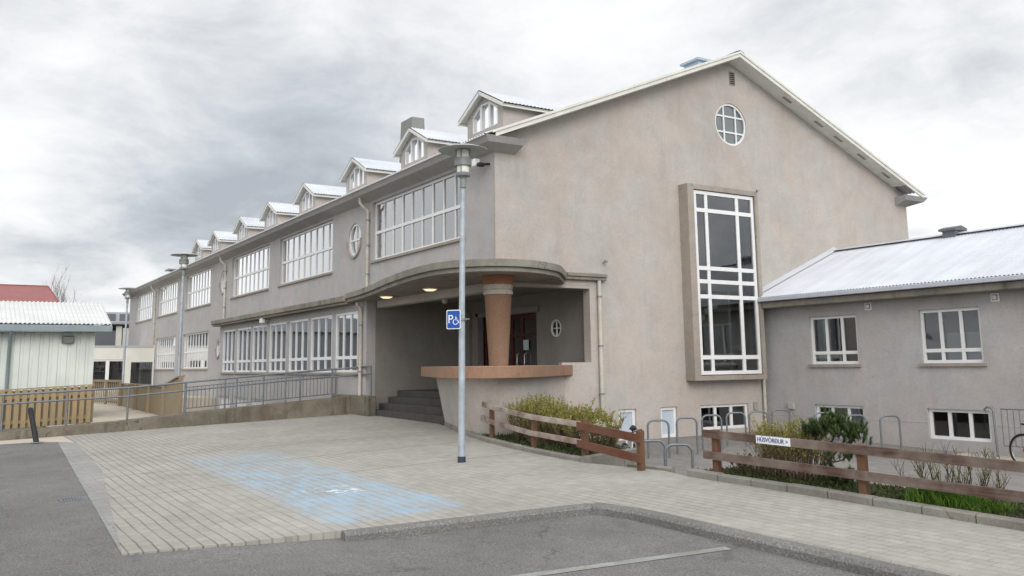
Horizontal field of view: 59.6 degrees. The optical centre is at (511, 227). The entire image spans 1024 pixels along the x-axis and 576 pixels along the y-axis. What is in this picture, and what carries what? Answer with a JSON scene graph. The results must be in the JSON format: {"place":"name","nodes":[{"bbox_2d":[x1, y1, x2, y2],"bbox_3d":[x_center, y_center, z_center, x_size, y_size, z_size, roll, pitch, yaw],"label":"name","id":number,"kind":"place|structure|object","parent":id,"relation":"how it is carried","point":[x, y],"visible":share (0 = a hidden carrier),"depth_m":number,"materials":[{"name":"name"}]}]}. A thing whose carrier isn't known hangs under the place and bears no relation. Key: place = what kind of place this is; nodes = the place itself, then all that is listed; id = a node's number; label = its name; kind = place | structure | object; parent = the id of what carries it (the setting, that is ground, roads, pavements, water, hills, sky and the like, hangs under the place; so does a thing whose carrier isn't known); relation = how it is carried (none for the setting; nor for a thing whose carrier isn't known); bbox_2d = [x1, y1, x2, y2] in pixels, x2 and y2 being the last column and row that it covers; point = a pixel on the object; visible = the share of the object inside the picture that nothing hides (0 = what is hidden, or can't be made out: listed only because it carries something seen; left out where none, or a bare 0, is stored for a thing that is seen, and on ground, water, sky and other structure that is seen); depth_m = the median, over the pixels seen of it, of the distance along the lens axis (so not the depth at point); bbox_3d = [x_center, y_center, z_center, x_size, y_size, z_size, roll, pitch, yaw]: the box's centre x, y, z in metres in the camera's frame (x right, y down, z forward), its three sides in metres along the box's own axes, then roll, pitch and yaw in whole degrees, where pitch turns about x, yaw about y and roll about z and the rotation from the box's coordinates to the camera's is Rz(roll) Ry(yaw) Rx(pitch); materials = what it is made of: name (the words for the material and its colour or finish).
{"place":"outdoors","nodes":[
{"label":"outdoors","id":0,"kind":"place"},
{"bbox_2d":[0,436,74,443],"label":"apron","id":1,"kind":"object","parent":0,"point":[55,439],"visible":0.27,"depth_m":22.05,"materials":[{"name":"concrete"}]},
{"bbox_2d":[58,442,121,554],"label":"border paving","id":2,"kind":"structure","parent":0,"point":[87,470],"depth_m":14.62,"materials":[{"name":"grey concrete"}]},
{"bbox_2d":[77,400,158,423],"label":"path","id":3,"kind":"structure","parent":0,"point":[103,412],"depth_m":30.30,"materials":[{"name":"concrete"}]},
{"bbox_2d":[92,379,121,405],"bbox_3d":[-17.439,7.051,37.836,0.146,1.245,5.762,6,-11,-39],"label":"slat fence","id":4,"kind":"object","parent":3,"relation":"on","point":[111,393],"visible":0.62,"depth_m":37.05,"materials":[{"name":"brown wood"}]},
{"bbox_2d":[119,375,184,414],"bbox_3d":[-12.638,5.927,30.965,0.170,1.667,10.868,5,-10,-32],"label":"board fence","id":5,"kind":"object","parent":3,"relation":"on","point":[164,404],"visible":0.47,"depth_m":29.66,"materials":[{"name":"brown wood"}]},
{"bbox_2d":[95,392,214,412],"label":"path","id":6,"kind":"structure","parent":0,"point":[198,401],"depth_m":42.30,"materials":[{"name":"concrete"}]},
{"bbox_2d":[118,287,136,382],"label":"street lamp","id":7,"kind":"object","parent":6,"relation":"on","point":[127,293],"visible":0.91,"depth_m":43.34,"materials":[{"name":"grey metal"}]},
{"bbox_2d":[0,426,863,575],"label":"asphalt road","id":8,"kind":"structure","parent":0,"point":[44,531],"depth_m":9.26,"materials":[{"name":"grey asphalt"}]},
{"bbox_2d":[28,407,43,443],"bbox_3d":[-11.532,4.793,21.554,0.639,0.903,0.314,-5,-10,24],"label":"bollard","id":9,"kind":"object","parent":8,"relation":"on","point":[33,425],"visible":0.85,"depth_m":21.58,"materials":[{"name":"black plastic"}]},
{"bbox_2d":[0,384,94,429],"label":"picket fence","id":10,"kind":"object","parent":8,"relation":"on","point":[15,416],"visible":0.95,"depth_m":24.58,"materials":[{"name":"brown wood"}]},
{"bbox_2d":[0,300,112,426],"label":"shed","id":11,"kind":"structure","parent":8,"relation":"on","point":[57,349],"depth_m":27.81,"materials":[{"name":"paint"}]},
{"bbox_2d":[57,496,89,501],"bbox_3d":[-6.324,3.921,12.922,0.400,0.024,0.340,5,-10,-32],"label":"drain grate","id":12,"kind":"object","parent":8,"relation":"on","point":[68,499],"visible":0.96,"depth_m":12.87,"materials":[{"name":"metal"}]},
{"bbox_2d":[0,394,375,440],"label":"concrete ramp","id":13,"kind":"structure","parent":8,"relation":"on","point":[344,404],"depth_m":25.40,"materials":[{"name":"grey concrete"}]},
{"bbox_2d":[0,365,371,432],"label":"ramp handrail","id":14,"kind":"object","parent":13,"relation":"on","point":[67,399],"visible":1,"depth_m":24.78,"materials":[{"name":"metal"}]},
{"bbox_2d":[183,368,335,412],"bbox_3d":[-7.634,4.962,27.499,4.688,1.237,0.048,5,-10,-32],"label":"balustrade","id":15,"kind":"object","parent":13,"relation":"on","point":[262,400],"visible":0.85,"depth_m":27.44,"materials":[{"name":"metal"}]},
{"bbox_2d":[511,547,729,575],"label":"parking line","id":16,"kind":"object","parent":8,"relation":"on","point":[624,562],"visible":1,"depth_m":8.56,"materials":[{"name":"paint"}]},
{"bbox_2d":[341,503,945,575],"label":"kerb","id":17,"kind":"structure","parent":8,"relation":"on","point":[836,560],"depth_m":9.92,"materials":[{"name":"grey concrete"}]},
{"bbox_2d":[0,0,1023,311],"label":"sky","id":18,"kind":"structure","parent":0,"point":[133,132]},
{"bbox_2d":[63,414,1023,575],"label":"brick forecourt","id":19,"kind":"structure","parent":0,"point":[249,483],"depth_m":12.25,"materials":[{"name":"grey brick"}]},
{"bbox_2d":[438,143,487,462],"bbox_3d":[-0.853,1.321,15.764,0.890,5.681,0.890,5,-10,-32],"label":"street lamp","id":20,"kind":"object","parent":19,"relation":"on","point":[462,152],"visible":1,"depth_m":15.86,"materials":[{"name":"grey metal"}]},
{"bbox_2d":[446,310,469,328],"bbox_3d":[-0.950,1.613,15.752,0.402,0.336,0.136,0,-9,-6],"label":"parking sign","id":21,"kind":"object","parent":20,"relation":"attached to","point":[453,318],"visible":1,"depth_m":15.73,"materials":[{"name":"blue metal"}]},
{"bbox_2d":[444,422,591,462],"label":"kerb","id":22,"kind":"structure","parent":19,"relation":"on","point":[525,448],"depth_m":16.79,"materials":[{"name":"concrete"}]},
{"bbox_2d":[581,448,636,466],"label":"kerb","id":23,"kind":"structure","parent":19,"relation":"on","point":[601,458],"depth_m":15.19,"materials":[{"name":"concrete"}]},
{"bbox_2d":[687,468,1023,530],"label":"kerb","id":24,"kind":"structure","parent":19,"relation":"on","point":[1013,523],"depth_m":10.47,"materials":[{"name":"concrete"}]},
{"bbox_2d":[483,435,620,455],"bbox_3d":[0.754,4.997,18.742,2.800,1.476,7.819,1,-9,-13],"label":"planting bed","id":25,"kind":"object","parent":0,"point":[508,439],"visible":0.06,"depth_m":16.82,"materials":[{"name":"soil"}]},
{"bbox_2d":[502,392,568,439],"bbox_3d":[0.464,3.841,18.282,1.286,0.998,1.646,1,-9,-8],"label":"hedge shrub","id":26,"kind":"object","parent":25,"relation":"on","point":[518,434],"visible":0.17,"depth_m":18.16,"materials":[{"name":"green plant"}]},
{"bbox_2d":[508,395,579,443],"bbox_3d":[0.685,3.738,17.497,1.444,0.989,1.661,5,-10,-32],"label":"hedge shrub","id":27,"kind":"object","parent":25,"relation":"on","point":[536,411],"visible":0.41,"depth_m":17.35,"materials":[{"name":"green plant"}]},
{"bbox_2d":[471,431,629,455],"bbox_3d":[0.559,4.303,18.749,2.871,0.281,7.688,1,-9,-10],"label":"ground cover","id":28,"kind":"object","parent":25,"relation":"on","point":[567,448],"visible":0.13,"depth_m":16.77,"materials":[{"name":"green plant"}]},
{"bbox_2d":[480,402,644,470],"bbox_3d":[0.508,4.080,16.678,0.376,1.571,6.742,3,-10,-25],"label":"rail fence","id":29,"kind":"object","parent":25,"relation":"on","point":[584,444],"visible":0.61,"depth_m":15.13,"materials":[{"name":"brown wood"}]},
{"bbox_2d":[540,397,618,446],"bbox_3d":[1.202,3.685,16.970,1.634,0.932,1.430,-3,-9,16],"label":"hedge shrub","id":30,"kind":"object","parent":25,"relation":"on","point":[555,427],"visible":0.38,"depth_m":16.76,"materials":[{"name":"green plant"}]},
{"bbox_2d":[557,406,626,447],"bbox_3d":[1.405,3.658,16.306,1.311,0.801,1.566,5,-10,-32],"label":"hedge shrub","id":31,"kind":"object","parent":25,"relation":"on","point":[606,419],"visible":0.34,"depth_m":16.28,"materials":[{"name":"green plant"}]},
{"bbox_2d":[568,423,621,452],"bbox_3d":[1.499,3.709,15.786,0.898,0.566,1.255,5,-10,-32],"label":"hedge shrub","id":32,"kind":"object","parent":25,"relation":"on","point":[610,441],"visible":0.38,"depth_m":15.50,"materials":[{"name":"green plant"}]},
{"bbox_2d":[579,420,616,453],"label":"flowering shrub","id":33,"kind":"object","parent":25,"relation":"on","point":[613,423],"visible":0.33,"depth_m":15.44,"materials":[{"name":"yellow plant"}]},
{"bbox_2d":[614,432,1023,499],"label":"yard paving","id":34,"kind":"structure","parent":0,"point":[680,462],"depth_m":18.87,"materials":[{"name":"grey concrete"}]},
{"bbox_2d":[621,425,641,447],"bbox_3d":[2.276,4.268,17.114,0.607,0.936,1.668,-4,-9,21],"label":"bicycle","id":35,"kind":"object","parent":34,"relation":"on","point":[632,428],"visible":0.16,"depth_m":17.23,"materials":[{"name":"metal"}]},
{"bbox_2d":[627,463,674,472],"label":"kerb","id":36,"kind":"structure","parent":34,"relation":"on","point":[662,468],"depth_m":13.95,"materials":[{"name":"concrete"}]},
{"bbox_2d":[644,440,666,457],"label":"bike rack","id":37,"kind":"object","parent":34,"relation":"on","point":[662,443],"visible":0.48,"depth_m":15.47,"materials":[{"name":"metal"}]},
{"bbox_2d":[647,419,670,457],"bbox_3d":[3.197,4.648,19.498,0.504,0.922,0.046,0,-9,-2],"label":"bike rack","id":38,"kind":"object","parent":34,"relation":"on","point":[648,423],"visible":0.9,"depth_m":19.50,"materials":[{"name":"metal"}]},
{"bbox_2d":[664,443,693,468],"bbox_3d":[2.780,4.055,14.863,0.504,0.922,0.046,0,-9,-2],"label":"bike rack","id":39,"kind":"object","parent":34,"relation":"on","point":[681,444],"visible":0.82,"depth_m":14.90,"materials":[{"name":"metal"}]},
{"bbox_2d":[676,417,698,453],"bbox_3d":[3.953,4.739,20.189,0.504,0.922,0.046,0,-9,-2],"label":"bike rack","id":40,"kind":"object","parent":34,"relation":"on","point":[696,422],"visible":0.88,"depth_m":20.19,"materials":[{"name":"metal"}]},
{"bbox_2d":[701,414,723,449],"bbox_3d":[4.685,4.836,20.935,0.504,0.922,0.046,0,-9,-2],"label":"bike rack","id":41,"kind":"object","parent":34,"relation":"on","point":[702,418],"visible":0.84,"depth_m":20.95,"materials":[{"name":"metal"}]},
{"bbox_2d":[725,412,747,446],"bbox_3d":[5.449,4.940,21.724,0.504,0.922,0.046,0,-9,-2],"label":"bike rack","id":42,"kind":"object","parent":34,"relation":"on","point":[743,414],"visible":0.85,"depth_m":21.74,"materials":[{"name":"metal"}]},
{"bbox_2d":[748,411,768,444],"bbox_3d":[6.117,4.998,22.162,0.504,0.922,0.046,0,-9,-2],"label":"bike rack","id":43,"kind":"object","parent":34,"relation":"on","point":[751,412],"visible":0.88,"depth_m":22.19,"materials":[{"name":"metal"}]},
{"bbox_2d":[771,409,790,430],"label":"bike rack","id":44,"kind":"object","parent":34,"relation":"on","point":[788,411],"visible":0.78,"depth_m":22.86,"materials":[{"name":"metal"}]},
{"bbox_2d":[814,412,835,441],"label":"bike rack","id":45,"kind":"object","parent":34,"relation":"on","point":[822,413],"visible":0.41,"depth_m":21.87,"materials":[{"name":"metal"}]},
{"bbox_2d":[846,414,867,445],"bbox_3d":[8.129,4.871,21.102,0.504,0.922,0.046,0,-9,-2],"label":"bike rack","id":46,"kind":"object","parent":34,"relation":"on","point":[864,422],"visible":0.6,"depth_m":21.14,"materials":[{"name":"metal"}]},
{"bbox_2d":[879,415,902,448],"bbox_3d":[8.871,4.855,20.953,0.504,0.922,0.046,0,-9,-2],"label":"bike rack","id":47,"kind":"object","parent":34,"relation":"on","point":[880,426],"visible":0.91,"depth_m":20.96,"materials":[{"name":"metal"}]},
{"bbox_2d":[957,453,1023,460],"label":"concrete plinth","id":48,"kind":"structure","parent":34,"relation":"on","point":[1007,457],"depth_m":18.83,"materials":[{"name":"grey concrete"}]},
{"bbox_2d":[983,406,1023,456],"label":"area railing","id":49,"kind":"object","parent":48,"relation":"on","point":[994,425],"visible":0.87,"depth_m":18.91,"materials":[{"name":"metal"}]},
{"bbox_2d":[1009,423,1023,460],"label":"bicycle","id":50,"kind":"object","parent":34,"relation":"on","point":[1014,438],"visible":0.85,"depth_m":18.10,"materials":[{"name":"rubber"}]},
{"bbox_2d":[711,468,1023,518],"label":"planting bed","id":51,"kind":"object","parent":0,"point":[1020,515],"depth_m":11.13,"materials":[{"name":"soil"}]},
{"bbox_2d":[730,453,783,476],"bbox_3d":[3.472,3.365,12.721,0.629,0.350,1.194,1,-9,-9],"label":"shrub","id":52,"kind":"object","parent":51,"relation":"on","point":[745,467],"visible":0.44,"depth_m":12.60,"materials":[{"name":"green plant"}]},
{"bbox_2d":[738,413,842,480],"bbox_3d":[3.893,3.018,12.353,0.789,0.913,1.792,5,-10,-32],"label":"broom shrub","id":53,"kind":"object","parent":51,"relation":"on","point":[777,452],"visible":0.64,"depth_m":12.27,"materials":[{"name":"green plant"}]},
{"bbox_2d":[800,406,873,487],"bbox_3d":[4.212,2.852,11.612,0.723,1.075,1.209,5,-10,-32],"label":"mountain pine","id":54,"kind":"object","parent":51,"relation":"on","point":[828,423],"visible":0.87,"depth_m":11.55,"materials":[{"name":"green plant"}]},
{"bbox_2d":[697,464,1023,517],"bbox_3d":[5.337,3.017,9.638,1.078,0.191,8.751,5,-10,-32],"label":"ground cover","id":55,"kind":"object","parent":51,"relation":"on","point":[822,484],"visible":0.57,"depth_m":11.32,"materials":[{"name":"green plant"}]},
{"bbox_2d":[702,429,1023,502],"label":"rail fence","id":56,"kind":"object","parent":51,"relation":"on","point":[863,475],"visible":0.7,"depth_m":10.61,"materials":[{"name":"brown wood"}]},
{"bbox_2d":[756,435,789,446],"bbox_3d":[3.450,2.820,11.843,0.022,0.110,0.570,5,-10,-32],"label":"name sign","id":57,"kind":"object","parent":56,"relation":"attached to","point":[773,440],"visible":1,"depth_m":11.83,"materials":[{"name":"white plastic"}]},
{"bbox_2d":[891,442,1010,505],"bbox_3d":[4.932,2.789,10.113,1.132,0.737,0.870,-3,-9,16],"label":"bare shrub","id":58,"kind":"object","parent":51,"relation":"on","point":[983,483],"visible":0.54,"depth_m":10.07,"materials":[{"name":"brown plant"}]},
{"bbox_2d":[899,476,1023,514],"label":"grass clump","id":59,"kind":"object","parent":51,"relation":"on","point":[959,501],"visible":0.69,"depth_m":9.80,"materials":[{"name":"green plant"}]},
{"bbox_2d":[975,451,999,458],"bbox_3d":[9.776,4.745,18.402,0.140,0.299,0.520,5,-10,-32],"label":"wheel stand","id":60,"kind":"object","parent":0,"point":[987,454],"visible":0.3,"depth_m":18.43,"materials":[{"name":"metal"}]},
{"bbox_2d":[988,506,1023,516],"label":"grass","id":61,"kind":"structure","parent":0,"point":[1013,512],"depth_m":9.38,"materials":[{"name":"green plant"}]},
{"label":"ground","id":62,"kind":"structure","parent":0,"visible":0},
{"bbox_2d":[0,284,59,331],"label":"red roof house","id":63,"kind":"structure","parent":62,"relation":"on","point":[26,293],"depth_m":110.61,"materials":[{"name":"red metal"}]},
{"bbox_2d":[42,265,87,302],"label":"bare tree","id":64,"kind":"object","parent":62,"relation":"on","point":[62,294],"visible":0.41,"depth_m":137.26,"materials":[{"name":"brown plant"}]},
{"bbox_2d":[93,312,129,345],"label":"grey building","id":65,"kind":"structure","parent":62,"relation":"on","point":[115,336],"depth_m":67.31,"materials":[{"name":"grey paint"}]},
{"bbox_2d":[107,314,129,320],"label":"window","id":66,"kind":"structure","parent":65,"relation":"in","point":[112,317],"depth_m":72.08,"materials":[{"name":"grey glass"}]},
{"bbox_2d":[93,345,154,392],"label":"link building","id":67,"kind":"structure","parent":62,"relation":"on","point":[108,362],"depth_m":55.55,"materials":[{"name":"white paint"}]},
{"bbox_2d":[94,360,122,387],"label":"window","id":68,"kind":"structure","parent":67,"relation":"in","point":[107,361],"depth_m":54.41,"materials":[{"name":"white paint"}]},
{"bbox_2d":[122,50,926,440],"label":"school building","id":69,"kind":"structure","parent":62,"relation":"on","point":[632,250],"depth_m":25.92,"materials":[{"name":"grey paint"}]},
{"bbox_2d":[135,291,152,323],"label":"window","id":70,"kind":"structure","parent":69,"relation":"in","point":[145,301],"depth_m":60.37,"materials":[{"name":"white paint"}]},
{"bbox_2d":[153,336,175,369],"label":"window","id":71,"kind":"structure","parent":69,"relation":"in","point":[165,346],"depth_m":53.59,"materials":[{"name":"white paint"}]},
{"bbox_2d":[156,281,177,317],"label":"window","id":72,"kind":"structure","parent":69,"relation":"in","point":[168,293],"depth_m":54.07,"materials":[{"name":"white paint"}]},
{"bbox_2d":[181,331,208,369],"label":"window","id":73,"kind":"structure","parent":69,"relation":"in","point":[196,344],"depth_m":47.15,"materials":[{"name":"white paint"}]},
{"bbox_2d":[184,268,211,310],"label":"window","id":74,"kind":"structure","parent":69,"relation":"in","point":[199,284],"depth_m":47.47,"materials":[{"name":"white paint"}]},
{"bbox_2d":[215,340,219,358],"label":"round window","id":75,"kind":"structure","parent":69,"relation":"in","point":[218,344],"depth_m":43.13,"materials":[{"name":"white paint"}]},
{"bbox_2d":[219,272,226,294],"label":"round window","id":76,"kind":"structure","parent":69,"relation":"in","point":[222,282],"depth_m":43.31,"materials":[{"name":"white paint"}]},
{"bbox_2d":[220,396,229,408],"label":"window","id":77,"kind":"structure","parent":69,"relation":"in","point":[222,397],"depth_m":40.47,"materials":[{"name":"white paint"}]},
{"bbox_2d":[220,329,234,373],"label":"window","id":78,"kind":"structure","parent":69,"relation":"in","point":[229,335],"depth_m":40.32,"materials":[{"name":"white paint"}]},
{"bbox_2d":[235,397,246,406],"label":"window","id":79,"kind":"structure","parent":69,"relation":"in","point":[238,398],"depth_m":38.09,"materials":[{"name":"white paint"}]},
{"bbox_2d":[234,327,250,373],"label":"window","id":80,"kind":"structure","parent":69,"relation":"in","point":[244,334],"depth_m":38.28,"materials":[{"name":"white paint"}]},
{"bbox_2d":[229,245,269,299],"bbox_3d":[-11.486,2.002,39.320,0.230,1.903,5.900,5,-10,-32],"label":"window","id":81,"kind":"structure","parent":69,"relation":"in","point":[251,270],"depth_m":39.38,"materials":[{"name":"white paint"}]},
{"bbox_2d":[249,325,266,373],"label":"window","id":82,"kind":"structure","parent":69,"relation":"in","point":[259,351],"depth_m":36.36,"materials":[{"name":"white paint"}]},
{"bbox_2d":[252,399,264,404],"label":"window","id":83,"kind":"structure","parent":69,"relation":"in","point":[253,403],"depth_m":36.14,"materials":[{"name":"white paint"}]},
{"bbox_2d":[266,322,286,373],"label":"window","id":84,"kind":"structure","parent":69,"relation":"in","point":[277,353],"depth_m":34.38,"materials":[{"name":"white paint"}]},
{"bbox_2d":[289,319,307,374],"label":"window","id":85,"kind":"structure","parent":69,"relation":"in","point":[298,341],"depth_m":32.34,"materials":[{"name":"white paint"}]},
{"bbox_2d":[277,220,332,286],"bbox_3d":[-7.682,1.033,33.309,0.230,1.903,5.980,5,-10,-32],"label":"window","id":86,"kind":"structure","parent":69,"relation":"in","point":[306,255],"depth_m":33.28,"materials":[{"name":"white paint"}]},
{"bbox_2d":[308,315,331,374],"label":"window","id":87,"kind":"structure","parent":69,"relation":"in","point":[321,327],"depth_m":30.38,"materials":[{"name":"white paint"}]},
{"bbox_2d":[333,311,357,374],"bbox_3d":[-5.244,3.672,28.377,0.155,1.953,2.010,5,-10,-32],"label":"window","id":88,"kind":"structure","parent":69,"relation":"in","point":[346,323],"depth_m":28.44,"materials":[{"name":"white paint"}]},
{"bbox_2d":[346,224,361,258],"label":"round window","id":89,"kind":"structure","parent":69,"relation":"in","point":[355,236],"depth_m":29.29,"materials":[{"name":"white paint"}]},
{"bbox_2d":[370,172,459,263],"bbox_3d":[-2.752,-0.222,25.518,0.230,1.903,6.010,5,-10,-32],"label":"window","id":90,"kind":"structure","parent":69,"relation":"in","point":[380,218],"depth_m":25.82,"materials":[{"name":"white paint"}]},
{"bbox_2d":[484,313,536,365],"bbox_3d":[-0.034,3.685,26.492,0.148,2.160,3.155,5,-10,-32],"label":"entrance door","id":91,"kind":"structure","parent":69,"relation":"in","point":[524,343],"depth_m":26.35,"materials":[{"name":"red wood"}]},
{"bbox_2d":[551,320,560,336],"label":"round window","id":92,"kind":"structure","parent":69,"relation":"in","point":[555,326],"depth_m":24.37,"materials":[{"name":"white paint"}]},
{"bbox_2d":[619,409,634,439],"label":"window","id":93,"kind":"structure","parent":69,"relation":"in","point":[629,420],"depth_m":23.08,"materials":[{"name":"white paint"}]},
{"bbox_2d":[661,406,675,437],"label":"window","id":94,"kind":"structure","parent":69,"relation":"in","point":[668,414],"depth_m":23.80,"materials":[{"name":"white paint"}]},
{"bbox_2d":[700,403,747,429],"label":"window","id":95,"kind":"structure","parent":69,"relation":"in","point":[744,405],"depth_m":24.93,"materials":[{"name":"white paint"}]},
{"bbox_2d":[694,190,761,374],"bbox_3d":[6.031,1.539,25.124,2.336,5.076,0.080,5,-10,-32],"label":"tall window","id":96,"kind":"structure","parent":69,"relation":"in","point":[705,210],"depth_m":25.12,"materials":[{"name":"white paint"}]},
{"bbox_2d":[715,104,744,145],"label":"round window","id":97,"kind":"structure","parent":69,"relation":"in","point":[729,121],"depth_m":26.58,"materials":[{"name":"white paint"}]},
{"bbox_2d":[749,223,1023,457],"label":"school wing","id":98,"kind":"structure","parent":62,"relation":"on","point":[931,351],"depth_m":22.58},
{"bbox_2d":[808,314,861,366],"bbox_3d":[8.652,3.039,23.956,0.280,1.358,1.661,5,-10,-32],"label":"window","id":99,"kind":"structure","parent":98,"relation":"in","point":[824,356],"depth_m":24.18,"materials":[{"name":"white paint"}]},
{"bbox_2d":[817,404,863,433],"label":"window","id":100,"kind":"structure","parent":98,"relation":"in","point":[819,406],"depth_m":23.66,"materials":[{"name":"white paint"}]},
{"bbox_2d":[918,307,986,366],"bbox_3d":[10.412,2.591,21.176,0.280,1.358,1.680,5,-10,-32],"label":"window","id":101,"kind":"structure","parent":98,"relation":"in","point":[963,348],"depth_m":21.13,"materials":[{"name":"white paint"}]},
{"bbox_2d":[929,408,991,441],"bbox_3d":[10.476,4.593,20.862,0.080,0.704,1.531,5,-10,-32],"label":"window","id":102,"kind":"structure","parent":98,"relation":"in","point":[931,411],"depth_m":20.95,"materials":[{"name":"white paint"}]},
{"label":"light well floor","id":103,"kind":"structure","parent":0,"visible":0},
{"bbox_2d":[170,252,197,375],"bbox_3d":[-11.031,3.647,29.789,0.890,5.681,0.890,5,-10,-32],"label":"street lamp","id":104,"kind":"object","parent":103,"relation":"on","point":[183,260],"visible":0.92,"depth_m":29.97,"materials":[{"name":"grey metal"}]}
]}

